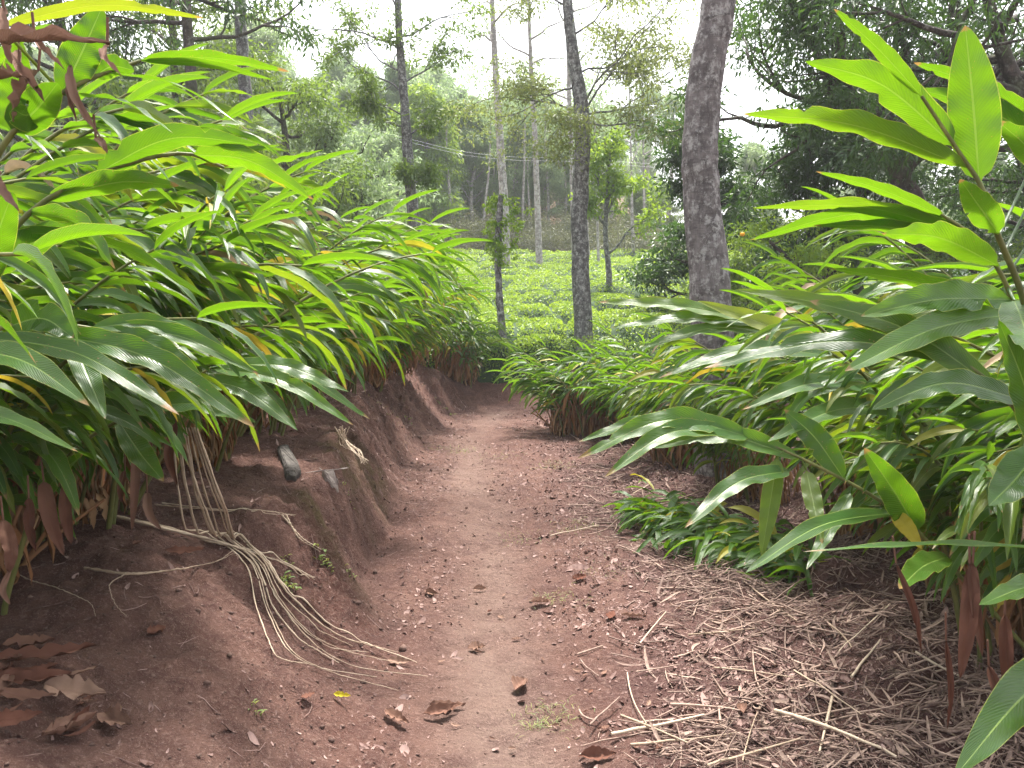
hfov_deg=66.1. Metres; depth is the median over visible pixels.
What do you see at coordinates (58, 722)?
fallen leaf
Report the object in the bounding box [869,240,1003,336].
citrus bush
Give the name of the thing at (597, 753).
fallen leaf
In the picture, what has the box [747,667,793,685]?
dry stalk
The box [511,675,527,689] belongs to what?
fallen leaf
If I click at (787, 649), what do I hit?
dry stalk
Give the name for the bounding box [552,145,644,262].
eucalyptus
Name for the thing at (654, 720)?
dry stalk
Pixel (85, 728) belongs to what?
fallen leaf
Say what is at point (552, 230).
shrub
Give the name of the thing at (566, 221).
shrub
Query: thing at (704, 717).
dry stalk
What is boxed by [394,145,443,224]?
forest tree
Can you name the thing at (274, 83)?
forest tree
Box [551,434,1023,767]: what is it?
straw litter
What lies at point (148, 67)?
forest tree
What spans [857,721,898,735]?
dry stalk
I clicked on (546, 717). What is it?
grass tuft
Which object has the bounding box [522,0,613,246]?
eucalyptus
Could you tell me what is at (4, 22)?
dead leaf
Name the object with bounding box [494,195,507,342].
thin trunk
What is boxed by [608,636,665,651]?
dry stalk
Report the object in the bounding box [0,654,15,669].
fallen leaf
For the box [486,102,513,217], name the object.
plantation sapling
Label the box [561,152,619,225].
forest tree
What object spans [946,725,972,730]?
dry stalk
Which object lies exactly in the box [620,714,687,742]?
dry stalk
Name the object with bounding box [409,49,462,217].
plantation sapling
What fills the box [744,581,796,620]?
dry stalk
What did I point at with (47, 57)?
forest tree
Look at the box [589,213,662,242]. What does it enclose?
shrub
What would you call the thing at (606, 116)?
plantation sapling
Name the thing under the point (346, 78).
forest tree
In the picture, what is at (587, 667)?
dry stalk
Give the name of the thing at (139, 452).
cardamom stalk
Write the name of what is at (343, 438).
dry stalk bundle
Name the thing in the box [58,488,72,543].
dead leaf
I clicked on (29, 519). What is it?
dead leaf
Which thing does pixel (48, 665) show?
fallen leaf
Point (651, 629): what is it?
dry stalk
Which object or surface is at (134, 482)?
dead leaf
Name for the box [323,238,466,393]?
cardamom clump
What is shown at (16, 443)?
cardamom clump
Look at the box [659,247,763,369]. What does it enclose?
citrus bush
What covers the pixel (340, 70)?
forest tree
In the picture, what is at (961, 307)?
cardamom stalk
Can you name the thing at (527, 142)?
plantation sapling
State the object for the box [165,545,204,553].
fallen leaf
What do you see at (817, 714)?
dry stalk
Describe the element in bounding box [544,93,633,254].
eucalyptus
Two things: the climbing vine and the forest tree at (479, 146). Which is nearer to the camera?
the climbing vine
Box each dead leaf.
[0,0,12,63]
[0,22,109,44]
[0,63,25,78]
[0,171,18,210]
[0,495,17,572]
[0,572,10,603]
[7,49,40,121]
[11,42,44,101]
[23,475,35,550]
[31,12,63,68]
[37,457,64,554]
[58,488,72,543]
[65,65,101,139]
[65,87,76,120]
[92,114,107,153]
[98,17,121,75]
[117,453,125,501]
[130,462,139,528]
[143,474,160,529]
[164,418,177,485]
[892,536,921,652]
[945,612,953,728]
[958,531,979,677]
[967,534,983,655]
[986,640,998,690]
[998,600,1013,676]
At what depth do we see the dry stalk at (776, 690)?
3.17 m
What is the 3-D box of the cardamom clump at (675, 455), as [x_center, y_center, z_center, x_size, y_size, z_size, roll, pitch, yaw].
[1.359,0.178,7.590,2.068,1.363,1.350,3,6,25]
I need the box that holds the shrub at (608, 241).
[589,230,640,251]
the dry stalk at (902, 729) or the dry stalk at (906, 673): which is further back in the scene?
the dry stalk at (906, 673)
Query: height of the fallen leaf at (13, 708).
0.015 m
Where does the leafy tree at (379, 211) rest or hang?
on the ground
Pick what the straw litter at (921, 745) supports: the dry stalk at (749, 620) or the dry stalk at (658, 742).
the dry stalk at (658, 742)
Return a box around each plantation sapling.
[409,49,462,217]
[440,53,476,105]
[453,58,499,209]
[457,62,500,202]
[466,61,514,118]
[469,96,509,183]
[478,73,519,247]
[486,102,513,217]
[501,85,540,184]
[503,111,538,220]
[504,53,552,227]
[505,54,547,156]
[510,73,551,204]
[511,55,553,219]
[516,53,563,226]
[536,93,559,218]
[549,54,600,122]
[554,76,571,183]
[571,77,601,130]
[583,50,622,224]
[589,90,609,190]
[590,83,625,221]
[593,108,624,147]
[603,107,633,229]
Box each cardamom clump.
[0,24,395,583]
[0,43,296,323]
[0,74,286,409]
[0,154,150,434]
[7,167,493,544]
[126,150,448,472]
[128,159,321,303]
[221,208,469,436]
[259,199,396,292]
[273,208,479,407]
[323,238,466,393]
[341,216,460,278]
[349,274,483,391]
[381,265,496,376]
[414,277,492,365]
[421,298,523,387]
[484,335,615,438]
[535,320,651,441]
[558,334,752,469]
[598,333,801,505]
[615,323,778,436]
[631,283,1018,540]
[721,268,1023,598]
[726,280,1023,669]
[741,241,919,415]
[753,186,1019,432]
[816,203,1023,539]
[910,262,1023,367]
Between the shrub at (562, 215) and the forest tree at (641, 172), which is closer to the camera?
the shrub at (562, 215)
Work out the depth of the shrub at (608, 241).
38.14 m
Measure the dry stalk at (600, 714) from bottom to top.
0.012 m
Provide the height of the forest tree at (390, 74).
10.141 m
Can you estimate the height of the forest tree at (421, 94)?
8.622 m
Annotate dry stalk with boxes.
[550,525,597,535]
[577,645,602,654]
[578,709,598,720]
[580,658,598,675]
[589,696,619,724]
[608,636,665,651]
[611,653,643,660]
[611,714,704,735]
[619,719,677,731]
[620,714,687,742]
[627,672,646,723]
[630,732,735,745]
[635,664,678,671]
[635,719,671,724]
[638,639,677,642]
[640,612,665,643]
[667,691,695,692]
[670,703,739,710]
[679,714,699,716]
[680,585,716,588]
[685,600,724,608]
[687,597,715,601]
[688,628,754,634]
[689,716,724,723]
[697,576,732,579]
[697,688,755,719]
[700,632,758,641]
[707,738,800,766]
[714,606,761,612]
[714,667,793,677]
[719,688,746,740]
[720,626,773,649]
[720,632,740,655]
[728,620,775,622]
[729,616,776,630]
[742,701,761,761]
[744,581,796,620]
[744,672,782,696]
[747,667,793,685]
[751,644,790,663]
[751,670,798,689]
[764,621,795,626]
[768,705,793,717]
[769,604,793,616]
[771,686,807,691]
[773,645,830,663]
[774,708,896,757]
[775,737,829,740]
[779,588,812,607]
[788,707,851,720]
[792,659,814,665]
[793,669,861,714]
[797,616,831,622]
[799,669,851,673]
[809,727,857,746]
[810,626,860,638]
[815,672,843,710]
[817,695,833,756]
[824,713,863,723]
[828,623,851,647]
[839,603,889,650]
[840,696,890,710]
[846,700,916,714]
[850,639,880,677]
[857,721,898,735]
[861,589,906,599]
[877,737,911,746]
[886,728,918,734]
[894,663,942,678]
[900,630,929,644]
[906,677,963,691]
[907,653,943,667]
[915,651,958,675]
[921,754,947,758]
[935,655,998,672]
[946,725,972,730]
[947,745,962,752]
[962,674,987,678]
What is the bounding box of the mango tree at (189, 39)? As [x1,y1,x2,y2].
[32,0,331,199]
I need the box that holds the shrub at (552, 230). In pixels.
[517,226,570,252]
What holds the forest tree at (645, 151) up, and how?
on the ground
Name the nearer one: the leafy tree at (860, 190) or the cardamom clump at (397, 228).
the cardamom clump at (397, 228)
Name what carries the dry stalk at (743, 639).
on the straw litter at (921, 745)
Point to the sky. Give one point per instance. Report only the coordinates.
(516, 38)
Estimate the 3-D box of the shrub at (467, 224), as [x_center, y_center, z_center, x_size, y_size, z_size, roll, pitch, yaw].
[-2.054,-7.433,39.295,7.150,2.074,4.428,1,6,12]
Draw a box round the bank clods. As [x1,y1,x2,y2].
[4,390,428,766]
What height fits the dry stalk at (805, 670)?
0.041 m
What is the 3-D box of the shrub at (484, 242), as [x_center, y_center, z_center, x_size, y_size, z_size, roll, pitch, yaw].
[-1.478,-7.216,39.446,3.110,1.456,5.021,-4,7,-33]
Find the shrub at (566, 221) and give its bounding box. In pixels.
[552,210,600,240]
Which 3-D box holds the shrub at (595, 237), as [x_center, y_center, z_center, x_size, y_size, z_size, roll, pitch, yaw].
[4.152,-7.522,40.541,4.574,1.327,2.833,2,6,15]
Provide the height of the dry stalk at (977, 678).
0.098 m
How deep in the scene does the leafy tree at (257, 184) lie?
12.47 m
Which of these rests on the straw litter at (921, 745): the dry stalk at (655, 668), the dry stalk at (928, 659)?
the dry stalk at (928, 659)
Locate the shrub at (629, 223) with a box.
[601,208,669,237]
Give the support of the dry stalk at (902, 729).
on the straw litter at (921, 745)
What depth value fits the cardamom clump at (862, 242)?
4.69 m
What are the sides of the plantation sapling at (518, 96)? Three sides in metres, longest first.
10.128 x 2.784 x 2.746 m
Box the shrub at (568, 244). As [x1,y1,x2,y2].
[561,227,595,249]
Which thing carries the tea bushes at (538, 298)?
on the ground
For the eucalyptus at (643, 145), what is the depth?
39.09 m
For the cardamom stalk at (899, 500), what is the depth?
2.79 m
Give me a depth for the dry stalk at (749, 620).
3.81 m
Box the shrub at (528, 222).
[476,207,557,237]
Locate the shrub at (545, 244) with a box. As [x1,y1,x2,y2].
[510,223,569,252]
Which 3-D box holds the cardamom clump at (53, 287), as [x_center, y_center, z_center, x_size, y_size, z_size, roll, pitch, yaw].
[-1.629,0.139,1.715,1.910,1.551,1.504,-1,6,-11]
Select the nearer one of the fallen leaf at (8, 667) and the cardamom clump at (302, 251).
the fallen leaf at (8, 667)
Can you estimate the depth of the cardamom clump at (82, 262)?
2.73 m
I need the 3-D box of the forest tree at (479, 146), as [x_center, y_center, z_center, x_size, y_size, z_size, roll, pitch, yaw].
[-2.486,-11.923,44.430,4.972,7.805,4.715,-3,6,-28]
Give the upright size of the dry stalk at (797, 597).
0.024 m
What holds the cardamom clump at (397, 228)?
on the ground
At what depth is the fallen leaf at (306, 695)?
2.85 m
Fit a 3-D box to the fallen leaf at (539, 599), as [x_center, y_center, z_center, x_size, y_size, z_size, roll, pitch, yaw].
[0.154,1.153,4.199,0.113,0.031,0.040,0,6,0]
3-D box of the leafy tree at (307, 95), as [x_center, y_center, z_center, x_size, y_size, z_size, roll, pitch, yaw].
[-5.386,-4.774,19.581,5.642,6.543,5.453,-3,6,-26]
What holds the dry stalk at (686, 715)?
on the ground
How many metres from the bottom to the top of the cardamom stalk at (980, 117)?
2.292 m
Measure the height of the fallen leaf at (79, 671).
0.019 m
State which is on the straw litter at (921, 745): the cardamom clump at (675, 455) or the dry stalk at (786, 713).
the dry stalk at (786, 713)
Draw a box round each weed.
[248,698,268,720]
[280,570,301,592]
[313,543,333,570]
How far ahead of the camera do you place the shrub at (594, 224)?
40.25 m
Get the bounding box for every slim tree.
[234,0,253,173]
[245,0,497,247]
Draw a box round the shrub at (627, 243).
[568,217,662,252]
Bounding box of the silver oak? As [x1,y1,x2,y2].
[432,0,737,354]
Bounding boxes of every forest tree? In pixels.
[0,42,54,148]
[0,78,75,175]
[30,65,48,151]
[35,41,57,80]
[58,73,137,166]
[133,53,162,75]
[147,48,197,75]
[183,12,303,134]
[198,78,227,120]
[254,75,285,144]
[257,79,338,153]
[261,53,313,85]
[261,111,308,195]
[281,138,316,173]
[306,48,378,130]
[319,65,399,134]
[334,71,366,121]
[335,129,406,237]
[336,126,382,220]
[341,117,366,134]
[364,55,448,149]
[369,82,469,228]
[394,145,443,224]
[410,59,458,109]
[423,123,487,221]
[428,158,467,222]
[445,86,468,103]
[453,97,518,224]
[462,158,495,204]
[465,152,512,210]
[487,110,549,223]
[490,87,519,117]
[520,140,569,218]
[523,97,559,216]
[539,138,594,217]
[547,107,572,204]
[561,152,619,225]
[592,102,645,209]
[614,153,635,205]
[619,183,669,236]
[622,103,655,213]
[625,157,659,205]
[635,87,675,184]
[642,182,683,236]
[647,92,684,215]
[722,184,781,251]
[726,139,788,250]
[840,165,891,235]
[893,160,958,216]
[947,152,1020,235]
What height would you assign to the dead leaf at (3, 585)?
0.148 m
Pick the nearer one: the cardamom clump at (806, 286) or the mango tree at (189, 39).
the cardamom clump at (806, 286)
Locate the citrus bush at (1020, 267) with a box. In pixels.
[980,238,1023,336]
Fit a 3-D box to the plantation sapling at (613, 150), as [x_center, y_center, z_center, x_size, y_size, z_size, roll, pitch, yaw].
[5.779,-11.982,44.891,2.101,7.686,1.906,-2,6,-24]
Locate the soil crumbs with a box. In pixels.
[1,399,998,767]
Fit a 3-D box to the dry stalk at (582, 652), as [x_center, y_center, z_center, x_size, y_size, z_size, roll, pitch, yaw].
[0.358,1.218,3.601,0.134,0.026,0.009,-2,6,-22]
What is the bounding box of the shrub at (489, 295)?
[436,265,494,300]
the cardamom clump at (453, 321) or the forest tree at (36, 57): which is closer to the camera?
the cardamom clump at (453, 321)
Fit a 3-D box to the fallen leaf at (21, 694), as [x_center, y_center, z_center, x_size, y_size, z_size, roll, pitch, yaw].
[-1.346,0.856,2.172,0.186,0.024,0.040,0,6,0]
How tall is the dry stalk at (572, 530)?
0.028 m
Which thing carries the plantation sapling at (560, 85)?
on the ground
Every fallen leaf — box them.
[0,642,95,660]
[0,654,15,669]
[0,666,32,674]
[0,667,70,683]
[0,674,14,691]
[0,687,55,700]
[0,702,22,711]
[0,708,42,726]
[2,633,54,647]
[23,662,57,669]
[40,711,96,736]
[44,674,105,699]
[44,711,75,734]
[52,705,89,731]
[55,716,79,729]
[63,720,95,735]
[68,665,97,675]
[76,695,91,704]
[77,698,97,702]
[97,702,132,725]
[147,624,165,633]
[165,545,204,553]
[301,691,314,697]
[334,691,350,696]
[384,708,408,722]
[388,656,411,663]
[423,702,458,714]
[425,588,437,594]
[430,700,465,710]
[468,641,485,649]
[473,584,486,590]
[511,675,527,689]
[531,597,550,602]
[572,573,585,579]
[581,745,615,760]
[606,611,615,617]
[622,612,644,616]
[737,702,746,712]
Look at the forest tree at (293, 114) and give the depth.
41.75 m
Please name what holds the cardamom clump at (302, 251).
on the ground
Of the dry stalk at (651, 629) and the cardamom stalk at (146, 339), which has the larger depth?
the dry stalk at (651, 629)
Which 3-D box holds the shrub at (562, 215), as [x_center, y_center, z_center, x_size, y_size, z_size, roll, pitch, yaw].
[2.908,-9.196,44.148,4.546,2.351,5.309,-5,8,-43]
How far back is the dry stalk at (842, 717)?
2.94 m
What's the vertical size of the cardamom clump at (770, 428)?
1.672 m
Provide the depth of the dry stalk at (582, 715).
2.96 m
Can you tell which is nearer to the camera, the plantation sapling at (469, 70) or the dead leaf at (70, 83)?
the dead leaf at (70, 83)
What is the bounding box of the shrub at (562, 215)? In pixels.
[543,201,620,231]
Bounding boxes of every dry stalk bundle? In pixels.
[4,563,95,615]
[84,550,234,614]
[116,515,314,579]
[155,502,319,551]
[174,427,424,689]
[334,425,368,464]
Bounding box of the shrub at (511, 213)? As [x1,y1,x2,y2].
[473,201,533,227]
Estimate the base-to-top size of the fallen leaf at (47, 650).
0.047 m
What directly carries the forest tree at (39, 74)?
on the ground
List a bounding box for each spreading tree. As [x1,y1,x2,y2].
[628,0,1023,262]
[736,0,1023,212]
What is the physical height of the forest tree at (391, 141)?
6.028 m
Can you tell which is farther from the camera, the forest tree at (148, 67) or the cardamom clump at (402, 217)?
the forest tree at (148, 67)
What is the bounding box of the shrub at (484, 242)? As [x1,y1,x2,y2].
[461,227,526,250]
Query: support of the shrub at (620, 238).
on the ground
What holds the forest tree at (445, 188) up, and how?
on the ground
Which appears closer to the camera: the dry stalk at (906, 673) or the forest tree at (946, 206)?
the dry stalk at (906, 673)
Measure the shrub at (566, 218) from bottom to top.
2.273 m
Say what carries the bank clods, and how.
on the ground
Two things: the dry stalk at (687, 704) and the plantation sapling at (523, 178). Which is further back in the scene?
the plantation sapling at (523, 178)
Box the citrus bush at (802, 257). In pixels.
[724,208,875,371]
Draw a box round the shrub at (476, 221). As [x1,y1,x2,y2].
[453,213,517,233]
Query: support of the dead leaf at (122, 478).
hanging from the cardamom clump at (16, 443)
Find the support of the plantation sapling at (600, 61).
on the ground
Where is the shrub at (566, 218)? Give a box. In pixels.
[511,208,590,235]
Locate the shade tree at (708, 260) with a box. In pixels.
[681,0,737,478]
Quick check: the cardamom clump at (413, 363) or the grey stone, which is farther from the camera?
the cardamom clump at (413, 363)
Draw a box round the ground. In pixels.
[0,165,1023,767]
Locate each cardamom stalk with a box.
[0,0,288,157]
[0,122,321,299]
[0,298,257,451]
[1,354,368,614]
[579,406,1023,649]
[600,296,959,462]
[705,289,1023,767]
[744,9,1023,304]
[751,171,1023,370]
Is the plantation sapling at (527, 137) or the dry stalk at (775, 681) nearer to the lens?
the dry stalk at (775, 681)
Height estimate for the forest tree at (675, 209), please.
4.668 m
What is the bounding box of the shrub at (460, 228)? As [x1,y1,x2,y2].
[422,211,492,249]
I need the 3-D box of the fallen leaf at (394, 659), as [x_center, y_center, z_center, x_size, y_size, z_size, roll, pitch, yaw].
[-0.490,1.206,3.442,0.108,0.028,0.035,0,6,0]
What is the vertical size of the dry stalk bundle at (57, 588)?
0.104 m
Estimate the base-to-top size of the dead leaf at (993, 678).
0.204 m
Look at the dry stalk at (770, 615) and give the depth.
3.88 m
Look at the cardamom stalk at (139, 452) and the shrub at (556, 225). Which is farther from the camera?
the shrub at (556, 225)
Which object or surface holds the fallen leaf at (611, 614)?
on the ground
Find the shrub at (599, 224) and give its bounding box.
[557,211,634,232]
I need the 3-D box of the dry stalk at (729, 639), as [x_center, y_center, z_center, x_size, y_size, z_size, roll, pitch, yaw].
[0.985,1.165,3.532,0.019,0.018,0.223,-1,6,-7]
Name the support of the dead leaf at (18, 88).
hanging from the cardamom stalk at (36, 114)
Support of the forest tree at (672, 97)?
on the ground
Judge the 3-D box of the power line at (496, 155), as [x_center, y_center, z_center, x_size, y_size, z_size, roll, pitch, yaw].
[-5.353,-12.447,36.824,30.262,7.622,0.878,4,7,34]
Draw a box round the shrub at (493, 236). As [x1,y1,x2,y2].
[444,211,534,249]
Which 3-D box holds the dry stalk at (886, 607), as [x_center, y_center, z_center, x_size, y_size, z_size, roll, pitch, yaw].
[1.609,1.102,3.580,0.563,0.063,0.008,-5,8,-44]
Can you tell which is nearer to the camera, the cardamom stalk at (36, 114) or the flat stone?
the cardamom stalk at (36, 114)
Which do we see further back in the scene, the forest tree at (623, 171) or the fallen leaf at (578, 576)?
the forest tree at (623, 171)
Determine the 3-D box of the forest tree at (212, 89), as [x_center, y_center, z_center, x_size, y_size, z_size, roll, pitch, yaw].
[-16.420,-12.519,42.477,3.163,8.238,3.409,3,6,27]
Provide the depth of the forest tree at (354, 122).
44.43 m
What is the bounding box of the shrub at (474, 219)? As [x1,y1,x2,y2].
[455,205,545,238]
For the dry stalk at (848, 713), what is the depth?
2.95 m
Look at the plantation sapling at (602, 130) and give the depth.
47.24 m
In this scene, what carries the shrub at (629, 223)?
on the ground
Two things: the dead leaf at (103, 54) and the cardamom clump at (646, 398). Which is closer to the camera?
the dead leaf at (103, 54)
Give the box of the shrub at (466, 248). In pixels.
[446,232,490,251]
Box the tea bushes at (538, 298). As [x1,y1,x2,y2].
[397,248,1013,383]
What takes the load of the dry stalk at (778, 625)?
on the ground
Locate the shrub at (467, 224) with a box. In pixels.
[433,215,534,250]
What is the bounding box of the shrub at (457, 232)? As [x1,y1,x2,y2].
[403,215,487,248]
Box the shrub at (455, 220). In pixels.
[426,207,493,237]
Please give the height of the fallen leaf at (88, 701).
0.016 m
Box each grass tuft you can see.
[482,526,541,546]
[507,694,594,737]
[534,582,587,608]
[550,516,608,536]
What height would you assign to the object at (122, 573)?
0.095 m
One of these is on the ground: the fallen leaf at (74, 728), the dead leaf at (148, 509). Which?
the fallen leaf at (74, 728)
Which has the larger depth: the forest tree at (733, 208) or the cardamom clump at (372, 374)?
the forest tree at (733, 208)
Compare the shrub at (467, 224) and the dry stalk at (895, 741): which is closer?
the dry stalk at (895, 741)
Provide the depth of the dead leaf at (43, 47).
1.61 m
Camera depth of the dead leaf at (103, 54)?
1.61 m
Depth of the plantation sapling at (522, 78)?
47.38 m
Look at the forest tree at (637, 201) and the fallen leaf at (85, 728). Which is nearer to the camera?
the fallen leaf at (85, 728)
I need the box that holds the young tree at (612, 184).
[568,125,671,285]
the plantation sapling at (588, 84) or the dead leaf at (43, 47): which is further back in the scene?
the plantation sapling at (588, 84)
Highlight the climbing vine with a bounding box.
[481,192,534,337]
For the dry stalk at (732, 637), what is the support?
on the ground
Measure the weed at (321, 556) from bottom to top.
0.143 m
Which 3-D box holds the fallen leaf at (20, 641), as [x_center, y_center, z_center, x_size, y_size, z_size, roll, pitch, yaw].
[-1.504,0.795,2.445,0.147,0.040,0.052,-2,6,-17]
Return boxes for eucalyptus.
[459,0,542,264]
[477,0,587,264]
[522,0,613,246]
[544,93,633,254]
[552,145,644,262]
[590,82,678,251]
[601,78,672,248]
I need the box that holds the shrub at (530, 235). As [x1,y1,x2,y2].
[510,220,569,248]
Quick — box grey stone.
[307,467,344,492]
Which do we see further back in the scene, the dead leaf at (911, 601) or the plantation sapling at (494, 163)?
the plantation sapling at (494, 163)
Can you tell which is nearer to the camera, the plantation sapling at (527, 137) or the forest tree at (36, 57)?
the plantation sapling at (527, 137)
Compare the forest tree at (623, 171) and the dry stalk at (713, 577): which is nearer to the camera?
the dry stalk at (713, 577)
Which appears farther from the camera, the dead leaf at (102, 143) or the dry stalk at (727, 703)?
the dry stalk at (727, 703)
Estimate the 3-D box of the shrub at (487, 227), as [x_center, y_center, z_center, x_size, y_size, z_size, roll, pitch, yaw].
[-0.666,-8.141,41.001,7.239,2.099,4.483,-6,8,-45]
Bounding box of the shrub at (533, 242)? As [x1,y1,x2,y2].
[484,227,569,253]
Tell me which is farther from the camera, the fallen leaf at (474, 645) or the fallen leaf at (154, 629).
the fallen leaf at (474, 645)
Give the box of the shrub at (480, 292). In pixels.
[439,276,507,320]
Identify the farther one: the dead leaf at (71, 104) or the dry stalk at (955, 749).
the dry stalk at (955, 749)
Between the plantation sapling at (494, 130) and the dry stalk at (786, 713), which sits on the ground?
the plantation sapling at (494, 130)
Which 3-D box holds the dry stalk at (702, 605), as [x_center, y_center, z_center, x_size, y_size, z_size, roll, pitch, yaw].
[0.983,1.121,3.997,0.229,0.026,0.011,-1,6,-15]
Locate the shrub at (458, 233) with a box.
[420,220,484,249]
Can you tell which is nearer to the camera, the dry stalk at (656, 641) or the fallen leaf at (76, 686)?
the fallen leaf at (76, 686)
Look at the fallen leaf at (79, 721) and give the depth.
2.14 m
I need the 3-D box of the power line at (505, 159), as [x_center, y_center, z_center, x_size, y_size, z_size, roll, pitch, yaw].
[-5.355,-12.303,36.838,30.270,7.560,0.878,4,7,34]
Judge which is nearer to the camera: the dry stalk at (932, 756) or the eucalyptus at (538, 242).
the dry stalk at (932, 756)
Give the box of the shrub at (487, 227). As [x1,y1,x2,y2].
[464,214,543,237]
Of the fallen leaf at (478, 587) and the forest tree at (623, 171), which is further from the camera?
the forest tree at (623, 171)
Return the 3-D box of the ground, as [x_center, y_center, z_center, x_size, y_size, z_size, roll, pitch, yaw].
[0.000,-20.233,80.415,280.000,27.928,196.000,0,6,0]
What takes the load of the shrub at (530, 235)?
on the ground
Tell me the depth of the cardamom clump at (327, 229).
7.16 m
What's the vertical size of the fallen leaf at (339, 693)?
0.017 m
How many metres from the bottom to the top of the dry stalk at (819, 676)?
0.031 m
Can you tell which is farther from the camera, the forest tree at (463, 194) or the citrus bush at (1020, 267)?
the forest tree at (463, 194)
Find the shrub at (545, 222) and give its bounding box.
[512,210,563,237]
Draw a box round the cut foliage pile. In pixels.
[601,473,849,598]
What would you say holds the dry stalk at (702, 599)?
on the ground
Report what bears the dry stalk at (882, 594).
on the straw litter at (921, 745)
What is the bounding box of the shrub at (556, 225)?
[529,216,593,246]
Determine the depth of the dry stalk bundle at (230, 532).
3.39 m
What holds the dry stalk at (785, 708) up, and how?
on the ground
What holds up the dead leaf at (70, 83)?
hanging from the cardamom stalk at (36, 114)
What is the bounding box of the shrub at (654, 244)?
[635,236,681,249]
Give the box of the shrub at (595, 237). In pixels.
[588,225,629,246]
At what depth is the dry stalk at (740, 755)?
2.68 m
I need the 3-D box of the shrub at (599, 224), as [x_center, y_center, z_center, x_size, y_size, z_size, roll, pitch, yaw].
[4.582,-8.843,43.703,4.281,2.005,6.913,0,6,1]
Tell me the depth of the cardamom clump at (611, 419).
9.05 m
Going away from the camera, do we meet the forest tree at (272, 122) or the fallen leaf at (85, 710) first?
the fallen leaf at (85, 710)
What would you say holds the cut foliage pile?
on the ground
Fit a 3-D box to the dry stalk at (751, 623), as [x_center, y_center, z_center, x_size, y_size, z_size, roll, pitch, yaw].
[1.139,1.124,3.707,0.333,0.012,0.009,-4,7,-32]
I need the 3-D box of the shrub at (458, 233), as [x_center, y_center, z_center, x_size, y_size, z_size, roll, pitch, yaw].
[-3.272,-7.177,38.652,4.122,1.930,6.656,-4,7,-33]
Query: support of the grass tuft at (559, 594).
on the ground
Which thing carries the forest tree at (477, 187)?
on the ground
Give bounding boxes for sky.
[0,0,1023,253]
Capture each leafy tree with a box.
[0,0,197,235]
[46,0,299,241]
[51,76,334,258]
[183,38,381,249]
[268,109,445,254]
[614,112,784,312]
[734,101,904,313]
[744,28,984,297]
[897,81,1023,293]
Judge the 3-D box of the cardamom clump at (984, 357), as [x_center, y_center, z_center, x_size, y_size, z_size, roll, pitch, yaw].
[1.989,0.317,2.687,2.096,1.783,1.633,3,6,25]
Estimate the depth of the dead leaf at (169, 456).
2.80 m
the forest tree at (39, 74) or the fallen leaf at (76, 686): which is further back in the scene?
the forest tree at (39, 74)
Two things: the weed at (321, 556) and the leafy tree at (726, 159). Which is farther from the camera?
the leafy tree at (726, 159)
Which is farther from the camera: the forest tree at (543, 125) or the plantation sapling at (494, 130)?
the forest tree at (543, 125)
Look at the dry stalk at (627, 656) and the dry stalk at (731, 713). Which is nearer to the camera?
the dry stalk at (731, 713)
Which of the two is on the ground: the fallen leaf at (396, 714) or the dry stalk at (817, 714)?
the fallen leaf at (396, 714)
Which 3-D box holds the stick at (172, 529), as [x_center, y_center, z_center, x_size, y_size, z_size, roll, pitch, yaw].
[-1.339,0.753,3.511,0.877,0.335,0.181,-1,6,-6]
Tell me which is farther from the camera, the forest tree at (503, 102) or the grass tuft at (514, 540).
the forest tree at (503, 102)
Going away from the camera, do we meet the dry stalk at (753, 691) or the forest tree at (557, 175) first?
the dry stalk at (753, 691)
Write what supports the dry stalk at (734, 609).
on the ground
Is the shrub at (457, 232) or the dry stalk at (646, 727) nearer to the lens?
the dry stalk at (646, 727)
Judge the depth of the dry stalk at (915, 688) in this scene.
3.07 m
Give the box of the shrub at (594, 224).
[557,215,663,249]
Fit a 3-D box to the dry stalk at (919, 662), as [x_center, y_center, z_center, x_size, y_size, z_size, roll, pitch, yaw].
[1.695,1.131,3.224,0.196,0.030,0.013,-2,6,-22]
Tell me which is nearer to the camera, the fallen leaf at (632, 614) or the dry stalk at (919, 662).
the dry stalk at (919, 662)
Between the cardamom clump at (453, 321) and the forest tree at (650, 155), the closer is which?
the cardamom clump at (453, 321)
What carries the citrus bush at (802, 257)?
on the ground
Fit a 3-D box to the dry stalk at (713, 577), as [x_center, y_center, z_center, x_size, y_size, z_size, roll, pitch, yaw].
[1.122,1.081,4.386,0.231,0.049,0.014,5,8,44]
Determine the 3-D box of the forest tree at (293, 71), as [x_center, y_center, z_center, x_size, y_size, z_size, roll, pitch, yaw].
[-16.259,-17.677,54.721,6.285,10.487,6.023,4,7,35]
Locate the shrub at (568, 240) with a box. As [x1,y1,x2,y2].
[516,221,570,250]
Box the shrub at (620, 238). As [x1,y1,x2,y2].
[590,222,666,248]
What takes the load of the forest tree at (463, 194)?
on the ground
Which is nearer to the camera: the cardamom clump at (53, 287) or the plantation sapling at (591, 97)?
the cardamom clump at (53, 287)
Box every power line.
[272,103,646,163]
[307,115,670,168]
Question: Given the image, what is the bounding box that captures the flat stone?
[277,444,300,480]
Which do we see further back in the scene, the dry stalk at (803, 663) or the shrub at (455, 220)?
the shrub at (455, 220)
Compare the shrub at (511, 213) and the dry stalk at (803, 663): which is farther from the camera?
the shrub at (511, 213)
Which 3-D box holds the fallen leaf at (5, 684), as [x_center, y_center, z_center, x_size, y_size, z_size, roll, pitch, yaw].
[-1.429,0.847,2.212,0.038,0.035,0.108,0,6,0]

